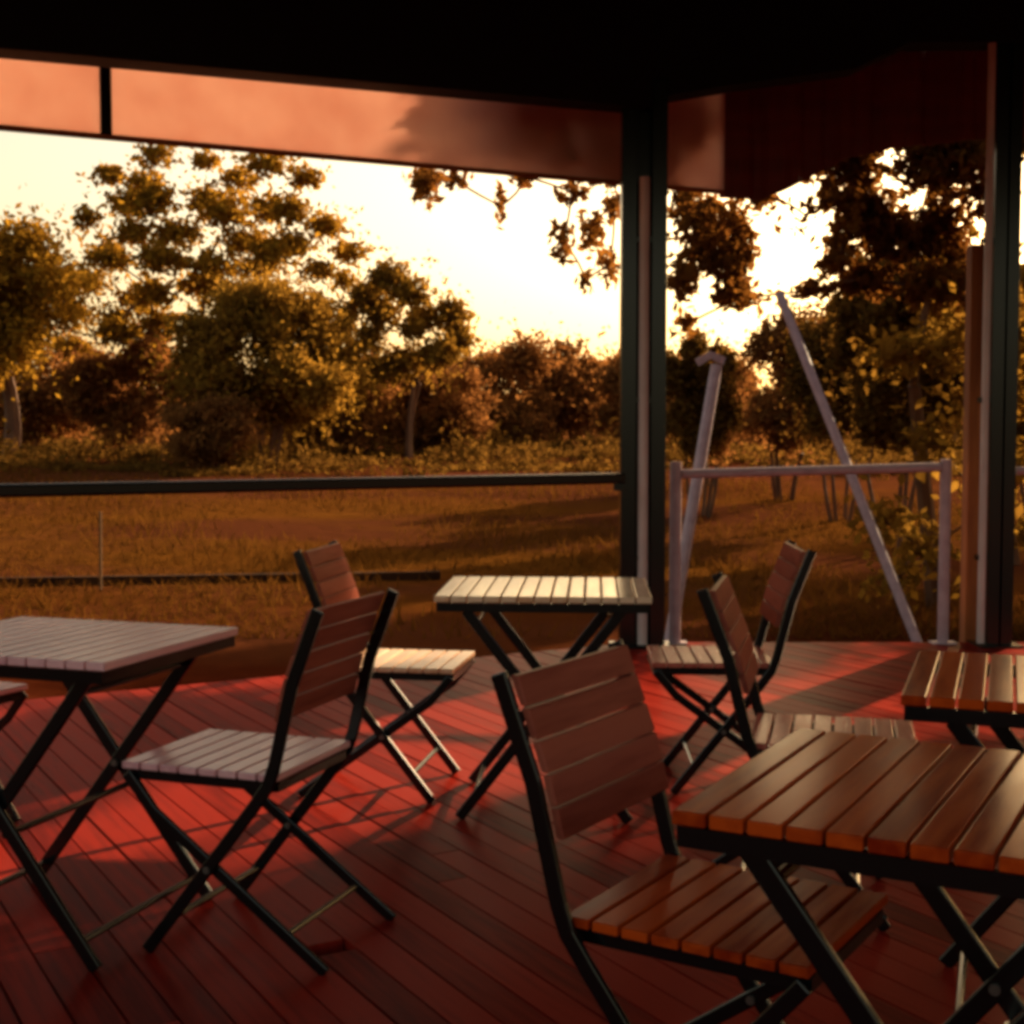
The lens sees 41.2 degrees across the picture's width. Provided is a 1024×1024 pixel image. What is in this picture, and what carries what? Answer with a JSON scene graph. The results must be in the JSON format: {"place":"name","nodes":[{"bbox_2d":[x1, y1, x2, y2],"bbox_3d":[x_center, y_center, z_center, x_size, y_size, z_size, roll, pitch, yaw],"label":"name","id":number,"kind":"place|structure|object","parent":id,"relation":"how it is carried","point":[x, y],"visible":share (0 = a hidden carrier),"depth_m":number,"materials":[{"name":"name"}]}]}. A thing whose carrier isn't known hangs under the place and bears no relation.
{"place":"outdoors","nodes":[
{"label":"outdoors","id":0,"kind":"place"},
{"bbox_2d":[0,642,1023,1023],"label":"deck","id":1,"kind":"structure","parent":0,"point":[468,934],"depth_m":3.72,"materials":[{"name":"red wood"}]},
{"bbox_2d":[0,681,27,822],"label":"bistro chair","id":2,"kind":"object","parent":1,"relation":"on","point":[15,693],"visible":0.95,"depth_m":4.23,"materials":[{"name":"black paint"}]},
{"bbox_2d":[0,616,237,972],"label":"bistro table","id":3,"kind":"object","parent":1,"relation":"on","point":[77,658],"visible":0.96,"depth_m":3.29,"materials":[{"name":"black paint"}]},
{"bbox_2d":[122,589,398,975],"bbox_3d":[-0.607,0.619,3.321,0.543,0.843,0.422,1,3,20],"label":"bistro chair","id":4,"kind":"object","parent":1,"relation":"on","point":[258,768],"visible":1,"depth_m":3.23,"materials":[{"name":"black paint"}]},
{"bbox_2d":[293,540,474,803],"bbox_3d":[-0.430,0.538,4.724,0.543,0.843,0.422,1,3,9],"label":"bistro chair","id":5,"kind":"object","parent":1,"relation":"on","point":[449,669],"visible":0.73,"depth_m":4.60,"materials":[{"name":"black paint"}]},
{"bbox_2d":[434,576,651,823],"bbox_3d":[0.112,0.607,4.527,0.675,0.725,0.584,0,3,3],"label":"bistro table","id":6,"kind":"object","parent":1,"relation":"on","point":[483,595],"visible":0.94,"depth_m":4.31,"materials":[{"name":"brown wood"}]},
{"bbox_2d":[609,79,672,648],"bbox_3d":[0.745,-0.825,7.765,0.355,3.198,0.240,0,3,0],"label":"veranda post","id":7,"kind":"object","parent":1,"relation":"on","point":[643,286],"visible":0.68,"depth_m":7.70,"materials":[{"name":"black metal"}]},
{"bbox_2d":[0,473,625,497],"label":"handrail","id":8,"kind":"object","parent":7,"relation":"attached to","point":[18,490],"visible":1,"depth_m":6.74,"materials":[{"name":"black metal"}]},
{"bbox_2d":[0,0,1023,200],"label":"veranda roof","id":9,"kind":"structure","parent":7,"relation":"on","point":[766,98],"depth_m":7.42,"materials":[{"name":"black paint"}]},
{"bbox_2d":[491,639,887,1023],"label":"bistro chair","id":10,"kind":"object","parent":1,"relation":"on","point":[673,905],"visible":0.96,"depth_m":2.24,"materials":[{"name":"black paint"}]},
{"bbox_2d":[646,540,815,794],"bbox_3d":[0.755,0.534,4.797,0.543,0.843,0.422,0,3,2],"label":"bistro chair","id":11,"kind":"object","parent":1,"relation":"on","point":[791,557],"visible":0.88,"depth_m":4.63,"materials":[{"name":"black paint"}]},
{"bbox_2d":[697,572,915,930],"bbox_3d":[0.776,0.604,3.578,0.543,0.843,0.422,1,3,14],"label":"bistro chair","id":12,"kind":"object","parent":1,"relation":"on","point":[761,733],"visible":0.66,"depth_m":3.53,"materials":[{"name":"black paint"}]},
{"bbox_2d":[669,459,956,644],"bbox_3d":[1.732,0.231,7.926,1.705,1.074,0.100,0,3,0],"label":"metal railing","id":13,"kind":"object","parent":1,"relation":"on","point":[678,473],"visible":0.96,"depth_m":7.89,"materials":[{"name":"metal"}]},
{"bbox_2d":[672,728,1023,1023],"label":"bistro table","id":14,"kind":"object","parent":1,"relation":"on","point":[919,815],"visible":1,"depth_m":1.82,"materials":[{"name":"brown wood"}]},
{"bbox_2d":[901,650,1023,1011],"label":"bistro table","id":15,"kind":"object","parent":1,"relation":"on","point":[993,711],"visible":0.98,"depth_m":2.75,"materials":[{"name":"brown wood"}]},
{"bbox_2d":[967,42,1023,647],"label":"veranda post","id":16,"kind":"object","parent":1,"relation":"on","point":[998,398],"visible":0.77,"depth_m":7.73,"materials":[{"name":"black metal"}]},
{"bbox_2d":[1016,467,1023,474],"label":"handrail","id":17,"kind":"object","parent":1,"relation":"on","point":[1019,470],"visible":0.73,"depth_m":7.82,"materials":[{"name":"metal"}]},
{"bbox_2d":[0,435,1023,958],"bbox_3d":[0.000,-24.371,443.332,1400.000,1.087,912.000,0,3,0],"label":"ground","id":18,"kind":"structure","parent":0,"point":[252,657],"depth_m":18.37,"materials":[{"name":"green plant"}]},
{"bbox_2d":[0,327,125,448],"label":"scrub bush","id":19,"kind":"object","parent":18,"relation":"on","point":[37,417],"visible":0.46,"depth_m":48.56,"materials":[{"name":"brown plant"}]},
{"bbox_2d":[0,183,157,454],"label":"gum tree","id":20,"kind":"object","parent":18,"relation":"on","point":[37,297],"visible":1,"depth_m":39.01,"materials":[{"name":"green plant"}]},
{"bbox_2d":[99,512,101,590],"bbox_3d":[-4.303,0.437,14.249,0.042,0.870,0.032,0,3,0],"label":"stake","id":21,"kind":"object","parent":18,"relation":"on","point":[100,551],"visible":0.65,"depth_m":14.24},
{"bbox_2d":[19,299,188,450],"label":"scrub bush","id":22,"kind":"object","parent":18,"relation":"on","point":[90,391],"visible":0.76,"depth_m":45.62,"materials":[{"name":"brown plant"}]},
{"bbox_2d":[153,384,275,469],"bbox_3d":[-7.899,-2.305,35.983,3.392,2.604,3.335,0,3,0],"label":"scrub bush","id":23,"kind":"object","parent":18,"relation":"on","point":[221,421],"visible":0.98,"depth_m":35.19,"materials":[{"name":"green plant"}]},
{"bbox_2d":[41,143,398,369],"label":"gum tree","id":24,"kind":"object","parent":18,"relation":"on","point":[149,195],"visible":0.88,"depth_m":44.66,"materials":[{"name":"green plant"}]},
{"bbox_2d":[0,571,439,585],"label":"garden edging","id":25,"kind":"object","parent":18,"relation":"on","point":[392,575],"visible":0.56,"depth_m":14.90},
{"bbox_2d":[128,249,414,465],"bbox_3d":[-6.600,-4.250,37.754,7.657,6.167,7.316,0,3,0],"label":"mulga bush","id":26,"kind":"object","parent":18,"relation":"on","point":[313,374],"visible":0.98,"depth_m":36.68,"materials":[{"name":"green plant"}]},
{"bbox_2d":[278,334,435,456],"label":"scrub bush","id":27,"kind":"object","parent":18,"relation":"on","point":[369,421],"visible":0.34,"depth_m":42.69,"materials":[{"name":"green plant"}]},
{"bbox_2d":[327,246,503,457],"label":"mulga bush","id":28,"kind":"object","parent":18,"relation":"on","point":[394,282],"visible":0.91,"depth_m":41.58,"materials":[{"name":"green plant"}]},
{"bbox_2d":[364,357,525,450],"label":"scrub bush","id":29,"kind":"object","parent":18,"relation":"on","point":[466,402],"visible":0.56,"depth_m":44.90,"materials":[{"name":"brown plant"}]},
{"bbox_2d":[0,355,962,446],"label":"distant scrub","id":30,"kind":"object","parent":18,"relation":"on","point":[760,441],"visible":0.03,"depth_m":70.86,"materials":[{"name":"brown plant"}]},
{"bbox_2d":[438,300,579,445],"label":"scrub bush","id":31,"kind":"object","parent":18,"relation":"on","point":[530,361],"visible":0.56,"depth_m":50.49,"materials":[{"name":"green plant"}]},
{"bbox_2d":[0,418,1019,477],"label":"undergrowth","id":32,"kind":"object","parent":18,"relation":"on","point":[74,449],"visible":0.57,"depth_m":36.32,"materials":[{"name":"green plant"}]},
{"bbox_2d":[512,324,615,445],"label":"scrub bush","id":33,"kind":"object","parent":18,"relation":"on","point":[571,371],"visible":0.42,"depth_m":53.56,"materials":[{"name":"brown plant"}]},
{"bbox_2d":[570,341,680,444],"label":"scrub bush","id":34,"kind":"object","parent":18,"relation":"on","point":[605,411],"visible":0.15,"depth_m":49.64,"materials":[{"name":"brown plant"}]},
{"bbox_2d":[665,351,725,640],"bbox_3d":[1.369,-0.074,10.482,0.649,2.332,0.194,-3,4,-38],"label":"leaning pole","id":35,"kind":"object","parent":18,"relation":"on","point":[701,456],"visible":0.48,"depth_m":10.46,"materials":[{"name":"metal"}]},
{"bbox_2d":[401,133,1023,610],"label":"gum tree","id":36,"kind":"object","parent":18,"relation":"on","point":[721,237],"visible":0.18,"depth_m":11.85,"materials":[{"name":"green plant"}]},
{"bbox_2d":[666,307,759,517],"bbox_3d":[3.266,-1.691,23.951,2.037,3.767,2.031,0,3,0],"label":"olive shrub","id":37,"kind":"object","parent":18,"relation":"on","point":[687,376],"visible":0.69,"depth_m":23.51,"materials":[{"name":"green plant"}]},
{"bbox_2d":[666,319,774,485],"bbox_3d":[4.558,-2.363,30.058,2.947,3.812,2.767,0,3,0],"label":"scrub bush","id":38,"kind":"object","parent":18,"relation":"on","point":[727,442],"visible":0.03,"depth_m":29.50,"materials":[{"name":"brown plant"}]},
{"bbox_2d":[725,258,848,499],"bbox_3d":[5.431,-2.570,27.031,3.400,4.853,3.111,0,3,0],"label":"scrub bush","id":39,"kind":"object","parent":18,"relation":"on","point":[767,419],"visible":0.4,"depth_m":26.33,"materials":[{"name":"green plant"}]},
{"bbox_2d":[768,295,897,521],"bbox_3d":[5.693,-1.855,23.025,2.673,4.231,2.428,0,3,0],"label":"olive shrub","id":40,"kind":"object","parent":18,"relation":"on","point":[812,426],"visible":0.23,"depth_m":22.70,"materials":[{"name":"green plant"}]},
{"bbox_2d":[775,291,921,641],"bbox_3d":[2.669,-0.352,10.746,1.399,2.855,0.125,3,5,45],"label":"leaning pole","id":41,"kind":"object","parent":18,"relation":"on","point":[866,513],"visible":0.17,"depth_m":10.72,"materials":[{"name":"metal"}]},
{"bbox_2d":[811,220,974,548],"bbox_3d":[5.444,-1.810,18.924,2.758,4.904,2.390,0,3,0],"label":"olive shrub","id":42,"kind":"object","parent":18,"relation":"on","point":[880,423],"visible":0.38,"depth_m":18.62,"materials":[{"name":"green plant"}]},
{"bbox_2d":[832,204,1023,612],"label":"olive shrub","id":43,"kind":"object","parent":18,"relation":"on","point":[948,342],"visible":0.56,"depth_m":11.79,"materials":[{"name":"green plant"}]},
{"bbox_2d":[959,244,983,641],"bbox_3d":[2.720,-0.197,8.022,0.110,2.720,0.100,0,3,0],"label":"timber post","id":44,"kind":"object","parent":18,"relation":"on","point":[971,432],"visible":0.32,"depth_m":7.97,"materials":[{"name":"brown wood"}]},
{"bbox_2d":[946,240,1023,564],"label":"olive shrub","id":45,"kind":"object","parent":18,"relation":"on","point":[1020,429],"visible":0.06,"depth_m":16.68,"materials":[{"name":"green plant"}]},
{"bbox_2d":[0,131,1023,398],"label":"sky","id":46,"kind":"structure","parent":0,"point":[512,264],"materials":[{"name":"white"}]}
]}

